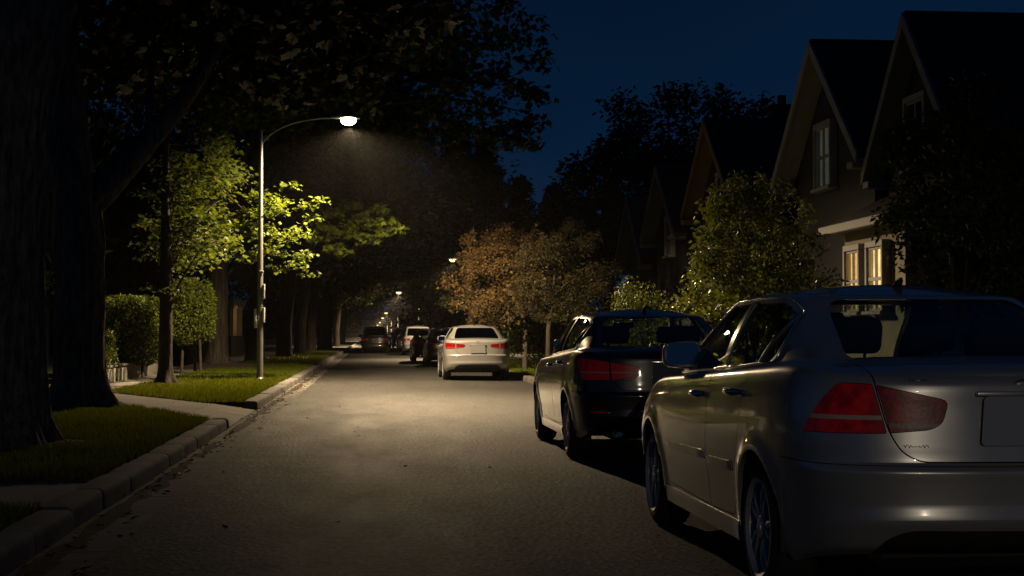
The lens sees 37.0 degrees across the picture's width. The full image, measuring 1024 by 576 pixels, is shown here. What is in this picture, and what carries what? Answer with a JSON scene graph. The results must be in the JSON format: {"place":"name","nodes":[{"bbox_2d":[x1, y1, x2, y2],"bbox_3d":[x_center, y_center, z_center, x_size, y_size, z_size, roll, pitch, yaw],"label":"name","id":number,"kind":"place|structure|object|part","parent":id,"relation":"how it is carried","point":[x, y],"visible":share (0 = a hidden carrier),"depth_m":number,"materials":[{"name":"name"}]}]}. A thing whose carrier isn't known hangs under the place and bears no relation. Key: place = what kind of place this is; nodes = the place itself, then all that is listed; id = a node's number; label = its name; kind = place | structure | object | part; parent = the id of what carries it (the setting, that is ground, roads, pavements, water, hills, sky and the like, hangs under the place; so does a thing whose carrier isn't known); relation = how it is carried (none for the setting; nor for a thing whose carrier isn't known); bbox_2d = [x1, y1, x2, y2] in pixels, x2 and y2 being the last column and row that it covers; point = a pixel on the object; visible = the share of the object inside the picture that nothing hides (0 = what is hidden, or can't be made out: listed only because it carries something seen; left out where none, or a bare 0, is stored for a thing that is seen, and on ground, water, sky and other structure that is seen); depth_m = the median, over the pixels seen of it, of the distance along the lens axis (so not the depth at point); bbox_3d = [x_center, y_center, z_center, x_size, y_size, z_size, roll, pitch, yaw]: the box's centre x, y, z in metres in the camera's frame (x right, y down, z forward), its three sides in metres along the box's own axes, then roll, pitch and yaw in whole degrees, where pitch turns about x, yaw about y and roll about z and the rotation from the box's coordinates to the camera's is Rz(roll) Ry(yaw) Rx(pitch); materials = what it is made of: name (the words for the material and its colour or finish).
{"place":"outdoors","nodes":[
{"label":"outdoors","id":0,"kind":"place"},
{"bbox_2d":[0,348,293,507],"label":"footpath","id":1,"kind":"structure","parent":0,"point":[46,493],"depth_m":11.26,"materials":[{"name":"concrete"}]},
{"bbox_2d":[105,293,158,376],"bbox_3d":[-10.034,1.276,40.436,1.706,2.262,3.172,0,-2,-5],"label":"clipped hedge","id":2,"kind":"object","parent":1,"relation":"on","point":[131,322],"visible":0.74,"depth_m":39.27,"materials":[{"name":"green plant"}]},
{"bbox_2d":[172,277,217,373],"bbox_3d":[-9.197,1.090,43.936,1.480,2.838,1.583,0,-2,-5],"label":"clipped hedge","id":3,"kind":"object","parent":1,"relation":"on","point":[193,309],"visible":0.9,"depth_m":43.53,"materials":[{"name":"green plant"}]},
{"bbox_2d":[114,393,254,426],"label":"driveway","id":4,"kind":"structure","parent":0,"point":[233,414],"depth_m":24.41,"materials":[{"name":"concrete"}]},
{"bbox_2d":[0,348,536,531],"bbox_3d":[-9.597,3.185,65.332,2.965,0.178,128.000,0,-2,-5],"label":"lawn","id":5,"kind":"structure","parent":0,"point":[238,404],"depth_m":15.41,"materials":[{"name":"green plant"}]},
{"bbox_2d":[0,0,76,450],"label":"street tree","id":6,"kind":"object","parent":5,"relation":"on","point":[34,37],"visible":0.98,"depth_m":14.95,"materials":[{"name":"brown plant"}]},
{"bbox_2d":[46,362,256,446],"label":"mulch","id":7,"kind":"object","parent":5,"relation":"on","point":[216,365],"visible":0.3,"depth_m":49.48,"materials":[{"name":"brown soil"}]},
{"bbox_2d":[126,84,330,383],"bbox_3d":[-7.152,-1.714,36.714,3.635,8.103,6.038,-1,-2,18],"label":"maple tree","id":8,"kind":"object","parent":5,"relation":"on","point":[177,224],"visible":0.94,"depth_m":35.13,"materials":[{"name":"green plant"}]},
{"bbox_2d":[48,0,462,407],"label":"street tree","id":9,"kind":"object","parent":5,"relation":"on","point":[242,42],"visible":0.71,"depth_m":23.33,"materials":[{"name":"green plant"}]},
{"bbox_2d":[140,61,468,360],"bbox_3d":[-8.863,-3.864,62.440,14.006,14.194,12.632,-1,-2,36],"label":"street tree","id":10,"kind":"object","parent":5,"relation":"on","point":[286,167],"visible":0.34,"depth_m":61.53,"materials":[{"name":"green plant"}]},
{"bbox_2d":[254,113,359,378],"bbox_3d":[-5.018,-0.977,37.546,2.562,6.680,0.360,0,-2,-5],"label":"street lamp","id":11,"kind":"object","parent":5,"relation":"on","point":[345,119],"visible":0.9,"depth_m":37.40,"materials":[{"name":"metal"}]},
{"bbox_2d":[91,0,559,363],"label":"street tree","id":12,"kind":"object","parent":5,"relation":"on","point":[229,117],"visible":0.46,"depth_m":46.46,"materials":[{"name":"green plant"}]},
{"bbox_2d":[179,91,480,356],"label":"street tree","id":13,"kind":"object","parent":5,"relation":"on","point":[284,330],"visible":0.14,"depth_m":73.02,"materials":[{"name":"green plant"}]},
{"bbox_2d":[270,176,433,348],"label":"street tree","id":14,"kind":"object","parent":5,"relation":"on","point":[364,275],"visible":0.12,"depth_m":115.00,"materials":[{"name":"green plant"}]},
{"bbox_2d":[240,129,474,353],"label":"street tree","id":15,"kind":"object","parent":5,"relation":"on","point":[300,324],"visible":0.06,"depth_m":85.01,"materials":[{"name":"green plant"}]},
{"bbox_2d":[250,141,466,350],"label":"street tree","id":16,"kind":"object","parent":5,"relation":"on","point":[312,319],"visible":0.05,"depth_m":98.12,"materials":[{"name":"green plant"}]},
{"bbox_2d":[47,346,545,383],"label":"lawn","id":17,"kind":"structure","parent":0,"point":[50,370],"depth_m":68.04,"materials":[{"name":"green plant"}]},
{"bbox_2d":[46,212,52,365],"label":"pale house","id":18,"kind":"structure","parent":17,"relation":"on","point":[47,317],"depth_m":54.42,"materials":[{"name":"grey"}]},
{"bbox_2d":[48,5,108,197],"bbox_3d":[-16.409,-4.901,37.752,13.028,14.777,13.010,0,-2,-5],"label":"garden tree","id":19,"kind":"object","parent":17,"relation":"on","point":[100,124],"visible":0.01,"depth_m":39.86,"materials":[{"name":"green plant"}]},
{"bbox_2d":[46,77,158,294],"bbox_3d":[-16.160,-3.017,45.881,11.146,11.501,10.051,-1,-2,36],"label":"garden tree","id":20,"kind":"object","parent":17,"relation":"on","point":[96,147],"visible":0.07,"depth_m":47.23,"materials":[{"name":"green plant"}]},
{"bbox_2d":[49,97,182,338],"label":"garden tree","id":21,"kind":"object","parent":17,"relation":"on","point":[119,149],"depth_m":65.98,"materials":[{"name":"green plant"}]},
{"bbox_2d":[46,139,210,307],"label":"house","id":22,"kind":"structure","parent":17,"relation":"on","point":[119,263],"depth_m":55.81,"materials":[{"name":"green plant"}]},
{"bbox_2d":[49,223,248,356],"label":"porch house","id":23,"kind":"structure","parent":17,"relation":"on","point":[235,318],"depth_m":79.83,"materials":[{"name":"brown"}]},
{"bbox_2d":[88,95,275,300],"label":"garden tree","id":24,"kind":"object","parent":17,"relation":"on","point":[124,116],"visible":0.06,"depth_m":73.17,"materials":[{"name":"green plant"}]},
{"bbox_2d":[172,340,207,364],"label":"clipped hedge","id":25,"kind":"object","parent":17,"relation":"on","point":[176,352],"visible":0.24,"depth_m":56.88,"materials":[{"name":"green plant"}]},
{"bbox_2d":[126,123,255,285],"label":"garden tree","id":26,"kind":"object","parent":17,"relation":"on","point":[242,227],"depth_m":90.33,"materials":[{"name":"green plant"}]},
{"bbox_2d":[228,223,282,328],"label":"garden tree","id":27,"kind":"object","parent":17,"relation":"on","point":[232,286],"visible":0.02,"depth_m":125.35,"materials":[{"name":"green plant"}]},
{"bbox_2d":[391,116,514,333],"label":"conifer","id":28,"kind":"object","parent":17,"relation":"on","point":[467,215],"visible":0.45,"depth_m":111.47,"materials":[{"name":"green plant"}]},
{"bbox_2d":[424,226,501,324],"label":"street tree","id":29,"kind":"object","parent":17,"relation":"on","point":[447,264],"visible":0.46,"depth_m":90.09,"materials":[{"name":"brown plant"}]},
{"bbox_2d":[436,139,519,330],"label":"conifer","id":30,"kind":"object","parent":17,"relation":"on","point":[493,186],"visible":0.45,"depth_m":113.89,"materials":[{"name":"green plant"}]},
{"bbox_2d":[435,222,561,369],"bbox_3d":[-0.324,0.315,46.794,4.085,4.656,3.336,0,-2,-5],"label":"tree","id":31,"kind":"object","parent":17,"relation":"on","point":[489,296],"visible":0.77,"depth_m":46.54,"materials":[{"name":"brown plant"}]},
{"bbox_2d":[476,174,560,349],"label":"conifer","id":32,"kind":"object","parent":17,"relation":"on","point":[521,189],"visible":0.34,"depth_m":112.17,"materials":[{"name":"green plant"}]},
{"bbox_2d":[483,294,584,366],"bbox_3d":[0.838,1.528,53.358,3.462,3.108,3.872,-1,-2,34],"label":"round bush","id":33,"kind":"object","parent":17,"relation":"on","point":[536,338],"visible":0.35,"depth_m":52.99,"materials":[{"name":"green plant"}]},
{"bbox_2d":[489,199,603,354],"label":"street tree","id":34,"kind":"object","parent":17,"relation":"on","point":[519,224],"visible":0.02,"depth_m":72.44,"materials":[{"name":"brown plant"}]},
{"bbox_2d":[505,182,596,344],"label":"conifer","id":35,"kind":"object","parent":17,"relation":"on","point":[549,189],"visible":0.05,"depth_m":114.62,"materials":[{"name":"green plant"}]},
{"bbox_2d":[519,198,604,336],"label":"garden tree","id":36,"kind":"object","parent":17,"relation":"on","point":[547,229],"visible":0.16,"depth_m":65.82,"materials":[{"name":"brown plant"}]},
{"bbox_2d":[506,216,623,356],"bbox_3d":[1.557,0.239,45.273,3.470,4.715,3.182,0,-2,-5],"label":"tree","id":37,"kind":"object","parent":17,"relation":"on","point":[545,303],"visible":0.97,"depth_m":44.92,"materials":[{"name":"brown plant"}]},
{"bbox_2d":[538,130,662,343],"bbox_3d":[4.133,-1.681,64.846,6.041,9.975,6.140,0,-2,-5],"label":"garden tree","id":38,"kind":"object","parent":17,"relation":"on","point":[606,197],"visible":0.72,"depth_m":64.06,"materials":[{"name":"green plant"}]},
{"bbox_2d":[572,319,641,345],"bbox_3d":[2.601,1.572,39.887,2.263,1.992,3.093,0,-2,-5],"label":"round bush","id":39,"kind":"object","parent":17,"relation":"on","point":[607,322],"visible":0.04,"depth_m":39.79,"materials":[{"name":"green plant"}]},
{"bbox_2d":[599,290,656,345],"bbox_3d":[3.541,1.349,45.999,2.368,2.541,2.791,0,-2,-5],"label":"round bush","id":40,"kind":"object","parent":17,"relation":"on","point":[606,307],"visible":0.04,"depth_m":46.00,"materials":[{"name":"green plant"}]},
{"bbox_2d":[613,197,656,342],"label":"gabled house","id":41,"kind":"structure","parent":17,"relation":"on","point":[633,259],"depth_m":57.88,"materials":[{"name":"grey"}]},
{"bbox_2d":[603,275,670,345],"bbox_3d":[2.641,0.950,30.896,1.830,2.426,1.944,0,-2,-5],"label":"round bush","id":42,"kind":"object","parent":17,"relation":"on","point":[643,332],"visible":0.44,"depth_m":30.75,"materials":[{"name":"green plant"}]},
{"bbox_2d":[586,77,747,210],"bbox_3d":[6.746,-2.880,64.925,7.460,12.377,7.919,0,-2,-5],"label":"garden tree","id":43,"kind":"object","parent":17,"relation":"on","point":[667,146],"visible":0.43,"depth_m":64.09,"materials":[{"name":"green plant"}]},
{"bbox_2d":[640,164,700,345],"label":"gabled house","id":44,"kind":"structure","parent":17,"relation":"on","point":[666,234],"depth_m":49.70,"materials":[{"name":"grey"}]},
{"bbox_2d":[662,216,675,258],"bbox_3d":[5.099,-1.669,49.741,0.217,1.380,1.160,0,-2,-5],"label":"window","id":45,"kind":"structure","parent":44,"relation":"in","point":[669,245],"depth_m":49.88,"materials":[{"name":"black glass"}]},
{"bbox_2d":[647,286,714,345],"bbox_3d":[3.227,1.014,27.539,1.372,2.095,1.405,-1,-2,39],"label":"round bush","id":46,"kind":"object","parent":17,"relation":"on","point":[666,305],"visible":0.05,"depth_m":27.54,"materials":[{"name":"green plant"}]},
{"bbox_2d":[665,90,774,164],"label":"garden tree","id":47,"kind":"object","parent":17,"relation":"on","point":[753,112],"visible":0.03,"depth_m":66.49,"materials":[{"name":"green plant"}]},
{"bbox_2d":[680,95,798,361],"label":"gabled house","id":48,"kind":"structure","parent":17,"relation":"on","point":[725,147],"depth_m":42.18,"materials":[{"name":"brown"}]},
{"bbox_2d":[715,172,729,220],"bbox_3d":[5.775,-2.543,42.345,0.217,1.380,1.160,0,-2,-5],"label":"window","id":49,"kind":"structure","parent":48,"relation":"in","point":[717,182],"depth_m":42.76,"materials":[{"name":"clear glass"}]},
{"bbox_2d":[666,166,849,362],"bbox_3d":[3.748,0.044,24.407,2.562,3.986,2.748,1,-2,-22],"label":"garden shrub","id":50,"kind":"object","parent":17,"relation":"on","point":[738,264],"visible":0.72,"depth_m":24.11,"materials":[{"name":"green plant"}]},
{"bbox_2d":[771,39,893,316],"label":"gabled house","id":51,"kind":"structure","parent":17,"relation":"on","point":[828,129],"depth_m":32.23,"materials":[{"name":"grey"}]},
{"bbox_2d":[810,118,837,193],"bbox_3d":[6.654,-2.814,32.709,0.217,1.480,1.310,0,-2,-5],"label":"window","id":52,"kind":"structure","parent":51,"relation":"in","point":[824,132],"depth_m":32.69,"materials":[{"name":"white glass"}]},
{"bbox_2d":[818,10,1023,357],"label":"gabled house","id":53,"kind":"structure","parent":17,"relation":"on","point":[932,52],"depth_m":26.71,"materials":[{"name":"grey"}]},
{"bbox_2d":[841,243,864,315],"bbox_3d":[6.263,-0.142,28.102,0.215,1.300,1.020,0,-2,-5],"label":"window","id":54,"kind":"structure","parent":53,"relation":"in","point":[853,255],"depth_m":28.08,"materials":[{"name":"yellow glass"}]},
{"bbox_2d":[861,239,891,314],"bbox_3d":[6.379,-0.180,26.828,0.215,1.300,1.020,0,-2,-5],"label":"window","id":55,"kind":"structure","parent":53,"relation":"in","point":[877,260],"depth_m":26.80,"materials":[{"name":"yellow glass"}]},
{"bbox_2d":[899,89,931,174],"bbox_3d":[7.160,-2.751,27.158,0.217,1.380,1.160,0,-2,-5],"label":"window","id":56,"kind":"structure","parent":53,"relation":"in","point":[919,102],"depth_m":27.14,"materials":[{"name":"black glass"}]},
{"bbox_2d":[229,337,545,427],"bbox_3d":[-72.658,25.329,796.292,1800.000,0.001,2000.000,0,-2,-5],"label":"ground","id":57,"kind":"structure","parent":0,"point":[350,341],"depth_m":237.37,"materials":[{"name":"soil"}]},
{"bbox_2d":[106,361,157,382],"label":"garden wall","id":58,"kind":"structure","parent":57,"relation":"on","point":[123,371],"depth_m":38.49,"materials":[{"name":"stone"}]},
{"bbox_2d":[105,328,119,370],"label":"clipped hedge","id":59,"kind":"object","parent":58,"relation":"on","point":[111,350],"visible":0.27,"depth_m":36.28,"materials":[{"name":"green plant"}]},
{"bbox_2d":[0,340,360,575],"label":"kerb","id":60,"kind":"structure","parent":57,"relation":"on","point":[31,536],"depth_m":11.06,"materials":[{"name":"concrete"}]},
{"bbox_2d":[6,342,360,575],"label":"gutter","id":61,"kind":"object","parent":57,"relation":"on","point":[103,542],"visible":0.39,"depth_m":11.34,"materials":[{"name":"concrete"}]},
{"bbox_2d":[14,372,319,575],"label":"leaf litter","id":62,"kind":"object","parent":61,"relation":"on","point":[43,565],"visible":0.95,"depth_m":10.48,"materials":[{"name":"brown plant"}]},
{"bbox_2d":[24,366,625,575],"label":"fallen leaves","id":63,"kind":"object","parent":61,"relation":"on","point":[133,517],"visible":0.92,"depth_m":13.43,"materials":[{"name":"brown plant"}]},
{"bbox_2d":[297,258,414,345],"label":"street tree","id":64,"kind":"object","parent":57,"relation":"on","point":[339,302],"visible":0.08,"depth_m":166.77,"materials":[{"name":"green plant"}]},
{"bbox_2d":[297,239,433,347],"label":"street tree","id":65,"kind":"object","parent":57,"relation":"on","point":[330,313],"visible":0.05,"depth_m":136.81,"materials":[{"name":"green plant"}]},
{"bbox_2d":[340,278,405,343],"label":"street tree","id":66,"kind":"object","parent":57,"relation":"on","point":[343,328],"visible":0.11,"depth_m":203.50,"materials":[{"name":"green plant"}]},
{"bbox_2d":[389,299,410,326],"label":"street tree","id":67,"kind":"object","parent":57,"relation":"on","point":[396,311],"visible":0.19,"depth_m":259.19,"materials":[{"name":"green plant"}]},
{"bbox_2d":[394,291,437,319],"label":"street tree","id":68,"kind":"object","parent":57,"relation":"on","point":[400,303],"visible":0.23,"depth_m":198.85,"materials":[{"name":"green plant"}]},
{"bbox_2d":[399,282,439,327],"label":"street tree","id":69,"kind":"object","parent":57,"relation":"on","point":[408,295],"visible":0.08,"depth_m":149.67,"materials":[{"name":"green plant"}]},
{"bbox_2d":[228,112,627,340],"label":"distant woods","id":70,"kind":"object","parent":57,"relation":"on","point":[356,324],"visible":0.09,"depth_m":451.63,"materials":[{"name":"plant"}]},
{"bbox_2d":[398,200,467,331],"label":"conifer","id":71,"kind":"object","parent":57,"relation":"on","point":[425,317],"visible":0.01,"depth_m":181.16,"materials":[{"name":"green plant"}]},
{"bbox_2d":[402,167,467,331],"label":"conifer","id":72,"kind":"object","parent":57,"relation":"on","point":[436,324],"visible":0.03,"depth_m":142.04,"materials":[{"name":"green plant"}]},
{"bbox_2d":[509,370,534,383],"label":"kerb","id":73,"kind":"structure","parent":57,"relation":"on","point":[522,377],"depth_m":41.64,"materials":[{"name":"concrete"}]},
{"bbox_2d":[870,63,1023,354],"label":"garden shrub","id":74,"kind":"object","parent":57,"relation":"on","point":[986,252],"visible":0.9,"depth_m":19.67,"materials":[{"name":"green plant"}]},
{"bbox_2d":[510,353,536,360],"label":"footpath","id":75,"kind":"structure","parent":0,"point":[519,356],"depth_m":78.31,"materials":[{"name":"concrete"}]},
{"bbox_2d":[447,257,511,354],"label":"street lamp","id":76,"kind":"object","parent":75,"relation":"on","point":[450,259],"visible":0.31,"depth_m":84.19,"materials":[{"name":"metal"}]},
{"bbox_2d":[79,344,1023,575],"bbox_3d":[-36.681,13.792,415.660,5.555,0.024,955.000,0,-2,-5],"label":"road","id":77,"kind":"structure","parent":0,"point":[491,475],"depth_m":11.17,"materials":[{"name":"grey asphalt"}]},
{"bbox_2d":[358,326,391,352],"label":"parked car","id":78,"kind":"object","parent":77,"relation":"on","point":[374,338],"visible":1,"depth_m":98.89,"materials":[{"name":"paint"}]},
{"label":"rear window","id":79,"kind":"part","parent":78,"relation":"part of","materials":[{"name":"black glass"}]},
{"bbox_2d":[388,332,392,347],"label":"parked car","id":80,"kind":"object","parent":77,"relation":"on","point":[390,338],"visible":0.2,"depth_m":139.56,"materials":[{"name":"black metal"}]},
{"bbox_2d":[391,328,404,348],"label":"parked car","id":81,"kind":"object","parent":77,"relation":"on","point":[393,339],"visible":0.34,"depth_m":125.59,"materials":[{"name":"black metal"}]},
{"bbox_2d":[396,331,403,351],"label":"parked car","id":82,"kind":"object","parent":77,"relation":"on","point":[398,344],"visible":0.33,"depth_m":103.93,"materials":[{"name":"black metal"}]},
{"bbox_2d":[398,325,434,354],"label":"parked car","id":83,"kind":"object","parent":77,"relation":"on","point":[409,333],"visible":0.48,"depth_m":88.56,"materials":[{"name":"white paint"}]},
{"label":"rear window","id":84,"kind":"part","parent":83,"relation":"part of","materials":[{"name":"black glass"}]},
{"bbox_2d":[409,328,445,361],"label":"parked car","id":85,"kind":"object","parent":77,"relation":"on","point":[416,345],"visible":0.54,"depth_m":67.48,"materials":[{"name":"black metal"}]},
{"bbox_2d":[422,327,449,365],"bbox_3d":[-2.628,2.319,61.257,1.883,1.522,4.752,0,-2,-5],"label":"parked car","id":86,"kind":"object","parent":77,"relation":"on","point":[431,344],"visible":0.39,"depth_m":59.47,"materials":[{"name":"black metal"}]},
{"bbox_2d":[437,324,509,379],"bbox_3d":[-1.108,1.760,42.726,1.883,1.522,4.752,0,-2,-5],"label":"parked car","id":87,"kind":"object","parent":77,"relation":"on","point":[473,348],"visible":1,"depth_m":40.58,"materials":[{"name":"white paint"}]},
{"bbox_3d":[-1.955,1.849,42.970,0.242,0.732,1.232,0,-2,-5],"label":"door","id":88,"kind":"part","parent":87,"relation":"part of","materials":[{"name":"white paint"}]},
{"bbox_3d":[-0.973,1.216,41.262,1.180,0.290,0.841,0,-2,-5],"label":"rear window","id":89,"kind":"part","parent":87,"relation":"part of","materials":[{"name":"black glass"}]},
{"bbox_2d":[533,306,751,458],"bbox_3d":[1.296,0.971,16.599,1.879,1.522,4.752,0,-2,-5],"label":"parked car","id":90,"kind":"object","parent":77,"relation":"on","point":[588,386],"visible":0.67,"depth_m":14.75,"materials":[{"name":"black paint"}]},
{"bbox_3d":[0.450,1.068,16.842,0.239,0.714,1.232,0,-2,-5],"label":"door","id":91,"kind":"part","parent":90,"relation":"part of","materials":[{"name":"black paint"}]},
{"bbox_3d":[0.543,1.019,15.843,0.237,0.751,0.794,0,-2,-5],"label":"door","id":92,"kind":"part","parent":90,"relation":"part of","materials":[{"name":"black paint"}]},
{"bbox_3d":[0.575,0.533,16.903,0.194,0.383,1.213,0,-2,-5],"label":"side window","id":93,"kind":"part","parent":90,"relation":"part of","materials":[{"name":"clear glass"}]},
{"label":"side window","id":94,"kind":"part","parent":90,"relation":"part of","materials":[{"name":"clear glass"}]},
{"bbox_2d":[641,277,1023,575],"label":"parked car","id":95,"kind":"object","parent":77,"relation":"on","point":[805,447],"visible":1,"depth_m":6.64,"materials":[{"name":"silver metal"}]},
{"bbox_3d":[1.066,0.819,8.869,0.242,0.732,1.232,0,-2,-5],"label":"door","id":96,"kind":"part","parent":95,"relation":"part of","materials":[{"name":"silver metal"}]},
{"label":"side window","id":97,"kind":"part","parent":95,"relation":"part of","materials":[{"name":"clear glass"}]},
{"bbox_3d":[1.159,0.768,7.868,0.240,0.772,0.797,0,-2,-5],"label":"door","id":98,"kind":"part","parent":95,"relation":"part of","materials":[{"name":"silver metal"}]},
{"bbox_2d":[79,0,1023,330],"label":"sky","id":99,"kind":"structure","parent":0,"point":[602,46],"materials":[{"name":"blue"}]}
]}

